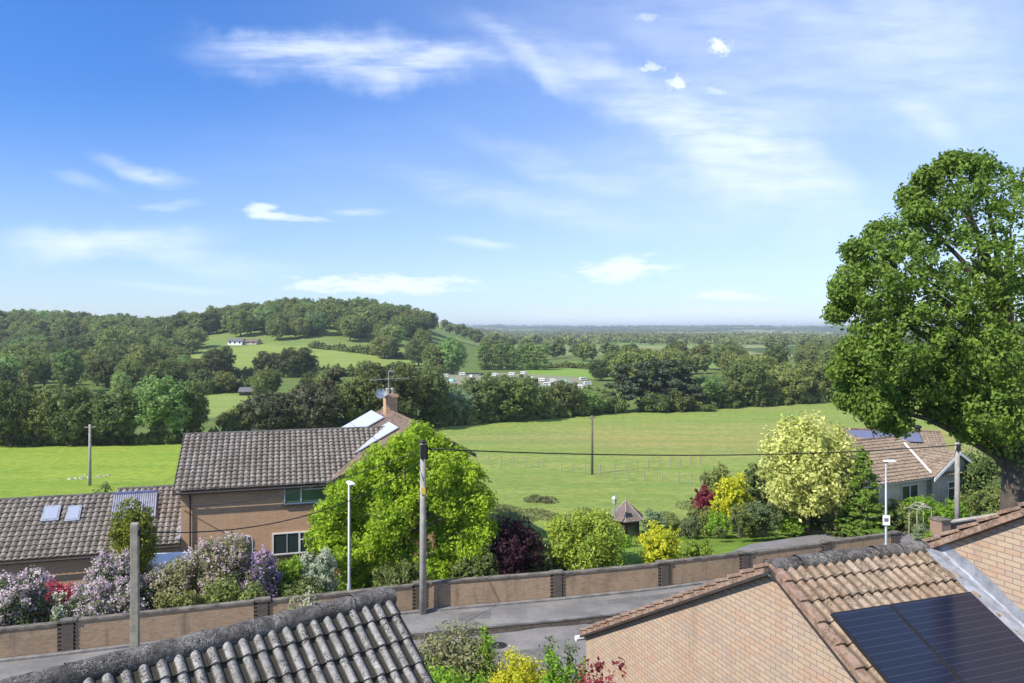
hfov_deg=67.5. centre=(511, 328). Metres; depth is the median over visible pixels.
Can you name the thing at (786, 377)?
broadleaf tree
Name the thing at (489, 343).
broadleaf tree
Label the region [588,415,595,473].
field pole
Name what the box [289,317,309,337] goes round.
broadleaf tree
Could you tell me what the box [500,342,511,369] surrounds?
poplar tree
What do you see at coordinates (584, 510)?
grass tussock
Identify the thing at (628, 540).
shrub
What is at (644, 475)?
field fence
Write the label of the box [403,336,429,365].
broadleaf tree
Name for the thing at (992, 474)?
broadleaf tree
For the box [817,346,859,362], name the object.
broadleaf tree
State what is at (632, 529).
window
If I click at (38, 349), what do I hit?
broadleaf tree
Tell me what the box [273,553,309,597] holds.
shrub
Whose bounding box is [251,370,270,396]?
broadleaf tree
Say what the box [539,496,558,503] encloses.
grass tussock
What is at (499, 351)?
poplar tree
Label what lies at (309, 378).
broadleaf tree
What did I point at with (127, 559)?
lilac bush
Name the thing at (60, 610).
shrub
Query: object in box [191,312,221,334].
broadleaf tree
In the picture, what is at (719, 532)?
shrub
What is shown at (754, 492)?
broadleaf tree
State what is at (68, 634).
garden wall
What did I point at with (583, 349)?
woodland
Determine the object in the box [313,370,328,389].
broadleaf tree
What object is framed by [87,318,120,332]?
broadleaf tree
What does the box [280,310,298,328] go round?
broadleaf tree
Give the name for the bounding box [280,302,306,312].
broadleaf tree
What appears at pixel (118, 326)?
broadleaf tree
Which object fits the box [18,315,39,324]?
broadleaf tree
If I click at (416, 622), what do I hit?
pavement
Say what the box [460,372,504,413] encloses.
broadleaf tree
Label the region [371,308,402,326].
broadleaf tree
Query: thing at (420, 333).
broadleaf tree
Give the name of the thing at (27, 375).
broadleaf tree
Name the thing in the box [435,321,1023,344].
distant woods
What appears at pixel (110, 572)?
lilac bush
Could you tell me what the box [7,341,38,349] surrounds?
broadleaf tree
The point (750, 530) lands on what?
shrub
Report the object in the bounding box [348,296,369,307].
broadleaf tree
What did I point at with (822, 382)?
broadleaf tree
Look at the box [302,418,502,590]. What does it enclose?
lime tree
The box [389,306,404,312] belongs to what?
broadleaf tree
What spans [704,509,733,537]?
shrub
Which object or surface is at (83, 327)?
broadleaf tree
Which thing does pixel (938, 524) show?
gate wall
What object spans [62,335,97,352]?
broadleaf tree
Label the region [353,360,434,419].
broadleaf tree
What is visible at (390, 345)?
broadleaf tree
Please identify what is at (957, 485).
utility pole
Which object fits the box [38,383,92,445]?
broadleaf tree
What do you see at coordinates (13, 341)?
broadleaf tree
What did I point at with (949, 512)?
hedge bush
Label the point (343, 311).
broadleaf tree
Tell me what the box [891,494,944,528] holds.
hedge bush
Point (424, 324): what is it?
broadleaf tree
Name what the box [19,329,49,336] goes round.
broadleaf tree
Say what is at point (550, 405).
bush
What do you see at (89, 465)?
field pole
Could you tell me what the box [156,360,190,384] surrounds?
broadleaf tree
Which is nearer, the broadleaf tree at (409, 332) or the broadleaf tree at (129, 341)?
the broadleaf tree at (129, 341)
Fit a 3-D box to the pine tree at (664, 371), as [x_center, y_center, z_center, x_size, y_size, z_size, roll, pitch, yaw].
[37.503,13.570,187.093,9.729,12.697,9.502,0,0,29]
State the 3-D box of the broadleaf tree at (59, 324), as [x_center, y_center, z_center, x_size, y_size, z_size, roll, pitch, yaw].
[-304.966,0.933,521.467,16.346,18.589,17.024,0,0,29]
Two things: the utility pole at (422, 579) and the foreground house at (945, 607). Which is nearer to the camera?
the foreground house at (945, 607)
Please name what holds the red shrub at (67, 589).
on the ground
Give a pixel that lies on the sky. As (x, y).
(470, 162)
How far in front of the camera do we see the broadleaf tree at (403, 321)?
509.39 m
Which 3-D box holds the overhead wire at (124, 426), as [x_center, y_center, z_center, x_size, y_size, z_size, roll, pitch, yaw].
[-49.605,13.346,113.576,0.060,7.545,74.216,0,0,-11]
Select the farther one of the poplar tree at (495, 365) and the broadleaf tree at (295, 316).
the broadleaf tree at (295, 316)
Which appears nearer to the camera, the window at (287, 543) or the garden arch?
the window at (287, 543)
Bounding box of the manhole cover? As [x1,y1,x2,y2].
[491,642,506,648]
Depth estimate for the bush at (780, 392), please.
200.28 m
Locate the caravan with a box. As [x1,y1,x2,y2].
[583,381,591,384]
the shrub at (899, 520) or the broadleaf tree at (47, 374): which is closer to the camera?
the shrub at (899, 520)
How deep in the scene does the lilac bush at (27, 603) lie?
30.66 m
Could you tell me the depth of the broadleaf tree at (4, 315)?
583.83 m
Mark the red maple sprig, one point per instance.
(619, 665)
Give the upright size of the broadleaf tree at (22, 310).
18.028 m
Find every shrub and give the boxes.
[44,579,78,615]
[49,588,82,621]
[151,586,202,608]
[197,572,268,603]
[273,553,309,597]
[281,575,331,596]
[296,546,342,591]
[371,557,431,586]
[449,547,502,578]
[525,545,551,572]
[538,635,579,682]
[538,648,577,682]
[541,504,627,570]
[570,656,585,682]
[619,530,635,547]
[634,520,685,563]
[642,508,666,531]
[651,512,684,537]
[678,513,703,539]
[684,504,711,535]
[684,538,713,557]
[699,462,732,518]
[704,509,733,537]
[711,526,727,538]
[727,499,760,536]
[771,505,802,525]
[776,513,808,535]
[792,505,826,530]
[821,519,844,535]
[882,498,922,533]
[922,532,932,537]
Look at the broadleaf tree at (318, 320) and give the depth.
493.58 m
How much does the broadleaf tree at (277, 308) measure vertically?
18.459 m
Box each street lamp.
[346,480,354,589]
[883,460,896,544]
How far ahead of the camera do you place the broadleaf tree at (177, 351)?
364.12 m
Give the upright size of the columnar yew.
6.187 m
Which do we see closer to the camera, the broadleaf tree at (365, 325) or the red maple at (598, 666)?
the red maple at (598, 666)
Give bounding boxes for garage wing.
[0,485,180,588]
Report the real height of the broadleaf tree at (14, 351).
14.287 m
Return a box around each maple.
[489,515,545,574]
[569,657,614,682]
[690,483,719,515]
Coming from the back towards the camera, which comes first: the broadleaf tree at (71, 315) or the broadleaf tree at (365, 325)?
the broadleaf tree at (71, 315)
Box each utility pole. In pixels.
[419,440,427,614]
[954,442,960,518]
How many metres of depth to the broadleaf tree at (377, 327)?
487.83 m
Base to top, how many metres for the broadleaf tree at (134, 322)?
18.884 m
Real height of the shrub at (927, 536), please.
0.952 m
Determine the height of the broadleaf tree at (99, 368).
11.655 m
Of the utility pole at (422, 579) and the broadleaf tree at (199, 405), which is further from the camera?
the broadleaf tree at (199, 405)
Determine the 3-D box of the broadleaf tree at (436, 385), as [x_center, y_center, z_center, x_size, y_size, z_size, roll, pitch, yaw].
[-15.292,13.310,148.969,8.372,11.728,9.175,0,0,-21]
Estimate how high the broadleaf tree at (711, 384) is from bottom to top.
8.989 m
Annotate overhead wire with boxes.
[2,428,83,438]
[91,417,219,426]
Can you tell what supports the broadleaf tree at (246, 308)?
on the ground
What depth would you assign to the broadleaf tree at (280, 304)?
532.27 m
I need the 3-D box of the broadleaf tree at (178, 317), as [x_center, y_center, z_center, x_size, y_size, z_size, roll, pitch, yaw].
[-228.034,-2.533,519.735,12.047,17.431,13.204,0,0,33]
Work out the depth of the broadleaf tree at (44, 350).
332.32 m
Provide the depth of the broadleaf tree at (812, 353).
323.28 m
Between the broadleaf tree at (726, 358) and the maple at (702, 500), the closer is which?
the maple at (702, 500)
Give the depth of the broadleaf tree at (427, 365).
293.67 m
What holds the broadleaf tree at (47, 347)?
on the ground
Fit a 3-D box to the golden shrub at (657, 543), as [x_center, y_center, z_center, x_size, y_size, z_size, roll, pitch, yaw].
[7.518,11.074,38.976,2.535,2.484,2.575,0,0,0]
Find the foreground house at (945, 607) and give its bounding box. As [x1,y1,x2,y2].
[575,502,1023,682]
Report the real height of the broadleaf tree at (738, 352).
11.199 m
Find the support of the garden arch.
on the driveway
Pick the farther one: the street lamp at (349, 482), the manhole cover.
the street lamp at (349, 482)
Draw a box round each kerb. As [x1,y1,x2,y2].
[0,579,714,662]
[410,611,627,635]
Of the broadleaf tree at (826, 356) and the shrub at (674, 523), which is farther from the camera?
the broadleaf tree at (826, 356)
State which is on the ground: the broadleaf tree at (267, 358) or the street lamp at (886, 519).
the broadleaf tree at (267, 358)
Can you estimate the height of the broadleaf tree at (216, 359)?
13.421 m
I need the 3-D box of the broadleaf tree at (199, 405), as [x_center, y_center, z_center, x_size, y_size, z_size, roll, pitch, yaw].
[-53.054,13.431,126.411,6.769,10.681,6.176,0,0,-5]
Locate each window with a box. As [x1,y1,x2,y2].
[40,505,61,522]
[64,505,82,522]
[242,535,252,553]
[272,531,317,556]
[282,483,327,505]
[629,525,635,537]
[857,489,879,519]
[901,483,918,503]
[947,481,960,501]
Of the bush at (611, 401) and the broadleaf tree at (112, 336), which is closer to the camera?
the bush at (611, 401)
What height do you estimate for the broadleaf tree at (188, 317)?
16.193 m
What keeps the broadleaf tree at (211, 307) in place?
on the ground
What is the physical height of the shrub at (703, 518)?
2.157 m
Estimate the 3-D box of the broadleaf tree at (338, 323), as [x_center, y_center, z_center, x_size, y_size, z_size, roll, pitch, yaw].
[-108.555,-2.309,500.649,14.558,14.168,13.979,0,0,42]
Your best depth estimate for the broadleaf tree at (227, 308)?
527.60 m
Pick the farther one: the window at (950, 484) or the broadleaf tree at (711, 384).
the broadleaf tree at (711, 384)
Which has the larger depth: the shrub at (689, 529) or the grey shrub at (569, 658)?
the shrub at (689, 529)
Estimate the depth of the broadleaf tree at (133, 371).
232.66 m
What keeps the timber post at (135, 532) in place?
on the pavement
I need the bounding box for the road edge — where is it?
[412,615,615,639]
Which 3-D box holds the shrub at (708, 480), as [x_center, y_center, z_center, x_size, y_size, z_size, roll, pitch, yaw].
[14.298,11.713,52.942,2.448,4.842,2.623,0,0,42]
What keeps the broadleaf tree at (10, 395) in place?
on the ground
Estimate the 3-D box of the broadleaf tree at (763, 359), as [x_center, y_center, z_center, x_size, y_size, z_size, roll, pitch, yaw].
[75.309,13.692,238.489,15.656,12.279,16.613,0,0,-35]
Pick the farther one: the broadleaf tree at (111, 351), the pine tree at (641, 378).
the broadleaf tree at (111, 351)
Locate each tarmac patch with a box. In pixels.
[459,610,490,620]
[491,647,555,669]
[607,592,678,604]
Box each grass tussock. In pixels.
[489,514,513,524]
[492,503,509,511]
[492,505,526,515]
[500,511,536,523]
[512,507,548,518]
[524,494,545,502]
[531,510,556,520]
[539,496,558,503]
[574,506,591,514]
[649,511,677,520]
[674,500,695,509]
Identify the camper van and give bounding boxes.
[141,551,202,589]
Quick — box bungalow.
[787,425,984,534]
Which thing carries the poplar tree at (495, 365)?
on the ground
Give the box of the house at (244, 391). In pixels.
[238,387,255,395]
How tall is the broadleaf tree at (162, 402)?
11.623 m
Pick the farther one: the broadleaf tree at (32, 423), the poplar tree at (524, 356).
the poplar tree at (524, 356)
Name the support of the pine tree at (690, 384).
on the ground
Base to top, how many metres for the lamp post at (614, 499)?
2.713 m
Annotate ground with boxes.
[0,325,1019,586]
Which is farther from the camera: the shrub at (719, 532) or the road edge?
the shrub at (719, 532)
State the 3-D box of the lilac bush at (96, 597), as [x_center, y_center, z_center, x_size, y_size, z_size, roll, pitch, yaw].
[-16.208,11.400,30.535,3.578,3.062,2.447,0,0,0]
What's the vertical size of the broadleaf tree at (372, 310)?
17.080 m
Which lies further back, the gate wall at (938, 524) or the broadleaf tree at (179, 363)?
the broadleaf tree at (179, 363)
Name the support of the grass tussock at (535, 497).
on the ground
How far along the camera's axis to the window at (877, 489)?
46.62 m
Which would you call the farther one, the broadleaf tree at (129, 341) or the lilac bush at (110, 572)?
the broadleaf tree at (129, 341)
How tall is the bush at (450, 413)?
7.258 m
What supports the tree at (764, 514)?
on the ground
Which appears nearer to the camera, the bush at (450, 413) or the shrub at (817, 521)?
the shrub at (817, 521)
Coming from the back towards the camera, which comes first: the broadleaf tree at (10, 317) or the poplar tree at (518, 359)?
the broadleaf tree at (10, 317)
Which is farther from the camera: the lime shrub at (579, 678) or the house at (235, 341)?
the house at (235, 341)
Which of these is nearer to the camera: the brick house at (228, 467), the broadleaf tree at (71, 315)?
the brick house at (228, 467)
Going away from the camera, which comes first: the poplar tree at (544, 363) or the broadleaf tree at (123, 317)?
the poplar tree at (544, 363)
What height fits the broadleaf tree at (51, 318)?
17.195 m
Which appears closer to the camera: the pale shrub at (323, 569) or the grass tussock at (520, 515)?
the pale shrub at (323, 569)
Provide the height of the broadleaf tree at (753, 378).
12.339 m
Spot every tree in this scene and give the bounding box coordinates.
[0,311,8,318]
[0,329,16,342]
[0,337,9,347]
[0,346,47,379]
[0,353,23,380]
[0,363,19,388]
[0,379,36,446]
[3,337,23,345]
[5,313,19,322]
[5,333,34,342]
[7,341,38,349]
[10,320,25,331]
[11,384,56,445]
[12,329,29,334]
[14,308,26,314]
[14,311,33,317]
[14,355,41,385]
[16,366,36,390]
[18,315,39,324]
[18,325,37,331]
[18,345,41,352]
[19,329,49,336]
[21,334,44,343]
[23,318,52,335]
[27,309,46,317]
[28,341,53,346]
[34,335,68,347]
[35,347,53,355]
[35,352,59,385]
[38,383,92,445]
[40,343,63,355]
[42,312,56,317]
[44,316,65,322]
[50,317,76,335]
[51,346,86,388]
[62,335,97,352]
[63,311,80,319]
[64,311,76,318]
[65,319,84,334]
[75,346,121,373]
[77,311,91,320]
[78,320,91,332]
[80,353,111,385]
[80,383,142,444]
[84,354,124,387]
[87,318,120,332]
[90,322,103,332]
[91,342,128,358]
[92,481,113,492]
[93,326,129,347]
[104,347,119,356]
[105,314,122,322]
[110,370,133,392]
[111,324,131,331]
[113,315,131,321]
[113,359,143,388]
[117,335,151,347]
[117,343,140,354]
[121,317,144,328]
[122,313,139,320]
[122,352,135,360]
[123,342,146,352]
[125,359,144,376]
[129,373,199,433]
[131,344,156,381]
[142,345,171,363]
[143,327,166,338]
[144,359,171,382]
[148,339,165,350]
[151,316,169,331]
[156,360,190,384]
[159,345,172,359]
[162,337,186,349]
[165,357,181,366]
[167,313,183,323]
[167,317,188,328]
[169,345,191,360]
[176,354,188,370]
[177,327,208,344]
[177,378,211,432]
[181,312,200,322]
[184,358,209,372]
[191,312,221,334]
[201,345,236,372]
[206,305,222,311]
[210,307,225,330]
[212,370,237,392]
[220,305,238,316]
[225,308,255,336]
[233,388,295,430]
[237,304,265,329]
[240,302,260,308]
[248,369,282,392]
[249,305,276,331]
[251,351,279,369]
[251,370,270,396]
[262,300,282,305]
[265,312,290,326]
[265,318,289,339]
[267,302,280,314]
[270,302,285,308]
[272,347,318,373]
[279,382,343,427]
[280,298,298,304]
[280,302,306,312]
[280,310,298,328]
[288,312,307,331]
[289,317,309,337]
[293,297,308,304]
[297,302,314,305]
[298,370,333,389]
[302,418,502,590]
[303,297,314,302]
[304,310,329,335]
[305,305,321,313]
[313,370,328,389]
[318,296,334,303]
[319,303,340,329]
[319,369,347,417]
[327,306,353,327]
[332,374,376,422]
[335,315,346,332]
[339,314,362,341]
[346,315,370,337]
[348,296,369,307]
[353,360,373,374]
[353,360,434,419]
[367,308,383,323]
[368,335,400,358]
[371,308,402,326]
[373,321,385,338]
[378,324,406,341]
[385,304,405,312]
[388,314,412,334]
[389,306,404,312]
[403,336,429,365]
[404,307,421,316]
[404,317,421,337]
[408,314,431,336]
[412,328,432,343]
[418,368,454,419]
[420,311,431,328]
[421,342,447,367]
[422,358,433,374]
[425,311,438,330]
[433,364,445,374]
[438,336,468,374]
[447,386,476,417]
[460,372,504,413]
[475,342,486,369]
[482,338,493,354]
[483,345,493,369]
[488,344,499,369]
[489,374,544,419]
[494,343,505,369]
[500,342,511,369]
[507,345,518,369]
[514,344,524,369]
[519,343,530,369]
[525,342,536,369]
[533,345,542,369]
[539,344,549,369]
[545,380,585,411]
[580,388,607,409]
[586,359,611,380]
[600,350,621,365]
[603,364,641,400]
[606,347,661,389]
[626,360,662,399]
[646,359,685,398]
[655,348,688,380]
[660,340,689,356]
[671,365,705,398]
[688,372,726,402]
[689,343,713,369]
[707,343,738,366]
[709,471,753,532]
[713,381,741,403]
[717,349,742,377]
[719,359,773,402]
[727,504,753,536]
[730,353,778,371]
[733,344,748,354]
[733,349,743,356]
[741,462,774,528]
[742,499,784,535]
[755,409,862,531]
[762,344,791,364]
[765,361,814,395]
[792,342,815,356]
[794,350,810,366]
[797,360,834,397]
[805,342,835,366]
[815,344,832,361]
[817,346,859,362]
[819,147,1023,509]
[829,445,896,537]
[960,446,1001,498]
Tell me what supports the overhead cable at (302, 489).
attached to the utility pole at (422, 579)
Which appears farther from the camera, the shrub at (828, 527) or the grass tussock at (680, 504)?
the grass tussock at (680, 504)
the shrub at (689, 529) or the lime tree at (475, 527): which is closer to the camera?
the lime tree at (475, 527)
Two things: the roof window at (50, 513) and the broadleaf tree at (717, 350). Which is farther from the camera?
the broadleaf tree at (717, 350)
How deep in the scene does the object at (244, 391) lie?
229.92 m
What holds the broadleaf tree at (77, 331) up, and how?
on the ground
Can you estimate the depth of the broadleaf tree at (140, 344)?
346.08 m
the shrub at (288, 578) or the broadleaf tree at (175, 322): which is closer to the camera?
the shrub at (288, 578)
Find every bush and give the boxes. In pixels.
[0,565,58,626]
[61,574,149,617]
[81,548,149,607]
[114,549,129,572]
[140,561,165,609]
[149,553,197,609]
[181,527,257,601]
[215,407,257,430]
[236,544,282,597]
[286,585,321,610]
[415,617,505,682]
[434,407,453,425]
[488,645,548,682]
[535,391,560,418]
[569,400,592,415]
[602,396,625,413]
[633,390,672,412]
[668,388,695,412]
[692,404,717,411]
[767,384,789,402]
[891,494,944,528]
[911,522,929,539]
[928,498,968,519]
[953,483,1000,516]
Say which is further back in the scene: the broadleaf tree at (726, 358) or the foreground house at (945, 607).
the broadleaf tree at (726, 358)
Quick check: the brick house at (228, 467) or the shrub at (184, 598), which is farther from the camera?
the brick house at (228, 467)
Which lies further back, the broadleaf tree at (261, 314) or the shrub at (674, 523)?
the broadleaf tree at (261, 314)
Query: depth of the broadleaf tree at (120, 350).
309.17 m
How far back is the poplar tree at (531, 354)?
376.68 m
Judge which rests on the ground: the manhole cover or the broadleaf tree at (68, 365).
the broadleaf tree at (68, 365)
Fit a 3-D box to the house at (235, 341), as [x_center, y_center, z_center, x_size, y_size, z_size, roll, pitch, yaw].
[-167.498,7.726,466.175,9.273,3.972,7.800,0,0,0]
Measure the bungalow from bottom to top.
5.270 m
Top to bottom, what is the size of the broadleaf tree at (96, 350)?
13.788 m
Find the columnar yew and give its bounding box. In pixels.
[103,494,159,584]
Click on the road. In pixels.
(528, 639)
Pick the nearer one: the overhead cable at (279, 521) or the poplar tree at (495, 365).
the overhead cable at (279, 521)
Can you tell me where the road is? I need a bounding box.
[413,621,598,682]
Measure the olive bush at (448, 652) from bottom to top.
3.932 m
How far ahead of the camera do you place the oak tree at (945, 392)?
30.06 m
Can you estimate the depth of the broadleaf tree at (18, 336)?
431.64 m
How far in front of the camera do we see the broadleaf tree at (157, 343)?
386.51 m
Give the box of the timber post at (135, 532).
[130,522,142,647]
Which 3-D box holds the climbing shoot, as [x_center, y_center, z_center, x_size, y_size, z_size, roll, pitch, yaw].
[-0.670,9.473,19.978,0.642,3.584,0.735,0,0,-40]
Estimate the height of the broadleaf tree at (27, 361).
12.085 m
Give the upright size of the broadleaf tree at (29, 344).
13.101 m
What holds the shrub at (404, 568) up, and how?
on the ground
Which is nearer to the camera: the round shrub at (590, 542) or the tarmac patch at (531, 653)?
the tarmac patch at (531, 653)
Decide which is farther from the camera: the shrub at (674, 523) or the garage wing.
the shrub at (674, 523)
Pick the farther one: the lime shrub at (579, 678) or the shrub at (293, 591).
the shrub at (293, 591)
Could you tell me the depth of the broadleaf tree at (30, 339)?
419.16 m
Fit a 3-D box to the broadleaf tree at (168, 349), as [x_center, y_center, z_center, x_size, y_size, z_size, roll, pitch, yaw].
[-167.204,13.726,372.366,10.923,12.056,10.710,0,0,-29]
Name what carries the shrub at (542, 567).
on the ground
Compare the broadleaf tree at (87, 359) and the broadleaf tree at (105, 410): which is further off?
the broadleaf tree at (87, 359)
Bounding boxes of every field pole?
[84,424,95,485]
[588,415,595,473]
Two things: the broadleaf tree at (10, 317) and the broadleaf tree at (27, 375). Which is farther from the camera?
the broadleaf tree at (10, 317)
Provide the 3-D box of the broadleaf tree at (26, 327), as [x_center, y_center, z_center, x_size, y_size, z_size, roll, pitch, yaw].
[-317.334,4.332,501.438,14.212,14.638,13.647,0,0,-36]
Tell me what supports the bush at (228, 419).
on the ground
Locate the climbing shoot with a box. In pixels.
[473,622,497,682]
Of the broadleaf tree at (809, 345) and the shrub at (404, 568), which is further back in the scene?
the broadleaf tree at (809, 345)
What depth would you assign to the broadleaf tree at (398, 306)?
574.19 m
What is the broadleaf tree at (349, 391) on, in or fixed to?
on the ground
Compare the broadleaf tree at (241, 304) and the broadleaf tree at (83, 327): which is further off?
the broadleaf tree at (241, 304)
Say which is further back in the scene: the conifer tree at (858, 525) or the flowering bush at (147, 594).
the conifer tree at (858, 525)
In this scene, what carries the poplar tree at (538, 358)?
on the ground
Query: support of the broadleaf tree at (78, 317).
on the ground
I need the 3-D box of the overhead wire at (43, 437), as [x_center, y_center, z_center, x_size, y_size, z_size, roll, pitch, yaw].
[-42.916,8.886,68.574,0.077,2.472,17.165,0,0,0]
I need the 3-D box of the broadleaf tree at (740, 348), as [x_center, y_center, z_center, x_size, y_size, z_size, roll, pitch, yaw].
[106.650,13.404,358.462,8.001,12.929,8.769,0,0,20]
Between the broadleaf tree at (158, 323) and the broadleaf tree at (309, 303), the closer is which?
the broadleaf tree at (158, 323)
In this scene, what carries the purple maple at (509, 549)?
on the ground
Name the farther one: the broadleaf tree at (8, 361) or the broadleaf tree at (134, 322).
the broadleaf tree at (134, 322)
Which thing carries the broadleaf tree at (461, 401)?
on the ground
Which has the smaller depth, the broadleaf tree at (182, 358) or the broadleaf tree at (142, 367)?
the broadleaf tree at (142, 367)
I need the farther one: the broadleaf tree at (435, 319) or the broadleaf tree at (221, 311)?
the broadleaf tree at (435, 319)
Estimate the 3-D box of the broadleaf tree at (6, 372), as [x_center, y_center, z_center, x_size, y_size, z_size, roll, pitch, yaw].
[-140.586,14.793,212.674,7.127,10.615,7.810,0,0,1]
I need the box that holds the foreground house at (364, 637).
[0,586,434,682]
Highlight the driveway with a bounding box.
[729,529,929,552]
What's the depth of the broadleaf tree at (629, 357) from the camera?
233.66 m
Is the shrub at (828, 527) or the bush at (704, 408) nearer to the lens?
the shrub at (828, 527)
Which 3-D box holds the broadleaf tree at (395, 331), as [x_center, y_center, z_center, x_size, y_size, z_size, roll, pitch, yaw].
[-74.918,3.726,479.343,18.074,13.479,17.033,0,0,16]
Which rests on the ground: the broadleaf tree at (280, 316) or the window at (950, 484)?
the broadleaf tree at (280, 316)
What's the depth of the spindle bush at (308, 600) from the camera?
23.86 m
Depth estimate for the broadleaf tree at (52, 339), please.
397.80 m
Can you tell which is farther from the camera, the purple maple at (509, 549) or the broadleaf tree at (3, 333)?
the broadleaf tree at (3, 333)
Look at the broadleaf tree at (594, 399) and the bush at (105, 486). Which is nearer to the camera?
the bush at (105, 486)
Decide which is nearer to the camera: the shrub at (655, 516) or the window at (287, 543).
the window at (287, 543)
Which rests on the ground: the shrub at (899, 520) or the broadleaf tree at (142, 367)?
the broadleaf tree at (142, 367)
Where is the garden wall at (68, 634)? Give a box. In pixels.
[0,530,901,657]
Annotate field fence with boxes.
[477,455,700,474]
[587,465,703,485]
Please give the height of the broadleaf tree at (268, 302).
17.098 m
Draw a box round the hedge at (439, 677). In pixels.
[424,657,488,682]
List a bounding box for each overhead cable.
[142,463,418,532]
[178,451,418,506]
[428,445,956,455]
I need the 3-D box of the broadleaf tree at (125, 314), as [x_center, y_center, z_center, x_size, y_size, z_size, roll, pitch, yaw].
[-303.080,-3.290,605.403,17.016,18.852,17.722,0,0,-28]
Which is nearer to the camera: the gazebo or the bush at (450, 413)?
the gazebo
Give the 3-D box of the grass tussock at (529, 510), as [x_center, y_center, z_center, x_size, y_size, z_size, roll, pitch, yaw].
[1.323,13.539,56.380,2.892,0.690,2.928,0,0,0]
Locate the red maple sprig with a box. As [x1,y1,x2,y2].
[612,657,626,681]
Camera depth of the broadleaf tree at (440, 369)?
271.41 m
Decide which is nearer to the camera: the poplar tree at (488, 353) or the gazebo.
the gazebo
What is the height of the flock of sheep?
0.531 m
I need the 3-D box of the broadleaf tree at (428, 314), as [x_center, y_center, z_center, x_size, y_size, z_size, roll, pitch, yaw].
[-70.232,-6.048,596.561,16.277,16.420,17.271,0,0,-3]
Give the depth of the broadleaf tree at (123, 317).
586.36 m
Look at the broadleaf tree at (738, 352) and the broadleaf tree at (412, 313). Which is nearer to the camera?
the broadleaf tree at (738, 352)
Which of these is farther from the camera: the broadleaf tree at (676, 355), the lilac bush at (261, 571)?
the broadleaf tree at (676, 355)
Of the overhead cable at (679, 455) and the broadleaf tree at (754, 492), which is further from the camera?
the broadleaf tree at (754, 492)
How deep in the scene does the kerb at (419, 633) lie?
31.35 m
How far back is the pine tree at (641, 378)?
183.71 m
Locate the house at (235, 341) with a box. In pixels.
[227,338,244,344]
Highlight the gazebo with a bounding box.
[609,497,642,537]
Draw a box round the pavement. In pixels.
[0,584,702,679]
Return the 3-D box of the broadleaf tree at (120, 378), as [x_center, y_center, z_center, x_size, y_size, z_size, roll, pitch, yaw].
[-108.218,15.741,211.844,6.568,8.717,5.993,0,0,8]
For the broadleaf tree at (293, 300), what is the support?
on the ground
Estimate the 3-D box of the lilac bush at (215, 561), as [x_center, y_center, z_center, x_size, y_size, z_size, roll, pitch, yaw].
[-12.656,11.035,33.377,3.695,4.687,3.574,0,0,0]
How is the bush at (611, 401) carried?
on the ground
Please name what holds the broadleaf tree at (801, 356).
on the ground
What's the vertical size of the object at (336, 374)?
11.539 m
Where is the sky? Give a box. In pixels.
[0,0,1023,326]
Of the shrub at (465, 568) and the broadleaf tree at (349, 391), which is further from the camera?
the broadleaf tree at (349, 391)
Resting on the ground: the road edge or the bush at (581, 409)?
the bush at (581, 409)
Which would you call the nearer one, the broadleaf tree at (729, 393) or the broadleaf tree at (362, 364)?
the broadleaf tree at (729, 393)
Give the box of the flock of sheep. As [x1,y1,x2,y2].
[57,474,109,479]
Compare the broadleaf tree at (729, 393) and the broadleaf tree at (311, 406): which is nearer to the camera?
the broadleaf tree at (311, 406)
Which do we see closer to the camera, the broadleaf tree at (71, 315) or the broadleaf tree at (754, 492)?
the broadleaf tree at (754, 492)
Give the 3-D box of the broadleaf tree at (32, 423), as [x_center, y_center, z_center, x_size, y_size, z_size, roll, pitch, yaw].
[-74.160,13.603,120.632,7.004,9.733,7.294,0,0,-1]
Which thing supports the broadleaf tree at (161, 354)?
on the ground
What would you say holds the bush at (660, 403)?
on the ground
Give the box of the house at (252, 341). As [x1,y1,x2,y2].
[244,339,261,344]
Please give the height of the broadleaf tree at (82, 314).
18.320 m
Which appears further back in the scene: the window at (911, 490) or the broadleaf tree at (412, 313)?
the broadleaf tree at (412, 313)
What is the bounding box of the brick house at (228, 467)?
[172,371,475,575]
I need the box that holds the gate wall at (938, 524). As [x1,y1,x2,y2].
[928,513,996,536]
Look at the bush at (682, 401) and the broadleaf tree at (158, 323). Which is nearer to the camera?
the bush at (682, 401)
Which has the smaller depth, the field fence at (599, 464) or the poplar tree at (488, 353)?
the field fence at (599, 464)
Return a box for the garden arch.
[908,501,931,535]
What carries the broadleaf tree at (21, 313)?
on the ground
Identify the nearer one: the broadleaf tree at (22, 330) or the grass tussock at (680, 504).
the grass tussock at (680, 504)
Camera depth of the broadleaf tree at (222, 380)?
236.95 m
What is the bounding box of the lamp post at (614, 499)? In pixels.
[611,494,616,522]
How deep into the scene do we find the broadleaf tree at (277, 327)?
477.08 m
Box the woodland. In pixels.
[0,298,1023,445]
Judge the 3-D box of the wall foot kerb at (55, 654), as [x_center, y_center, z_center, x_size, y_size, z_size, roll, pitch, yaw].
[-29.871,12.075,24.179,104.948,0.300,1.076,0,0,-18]
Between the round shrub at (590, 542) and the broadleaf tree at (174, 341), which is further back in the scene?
the broadleaf tree at (174, 341)
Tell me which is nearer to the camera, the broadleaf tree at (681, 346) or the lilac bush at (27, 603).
the lilac bush at (27, 603)
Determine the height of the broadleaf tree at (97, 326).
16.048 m
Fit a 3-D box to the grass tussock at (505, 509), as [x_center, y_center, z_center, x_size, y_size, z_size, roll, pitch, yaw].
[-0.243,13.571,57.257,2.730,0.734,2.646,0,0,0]
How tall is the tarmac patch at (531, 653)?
0.001 m
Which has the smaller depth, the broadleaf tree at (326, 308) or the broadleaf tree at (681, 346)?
the broadleaf tree at (681, 346)

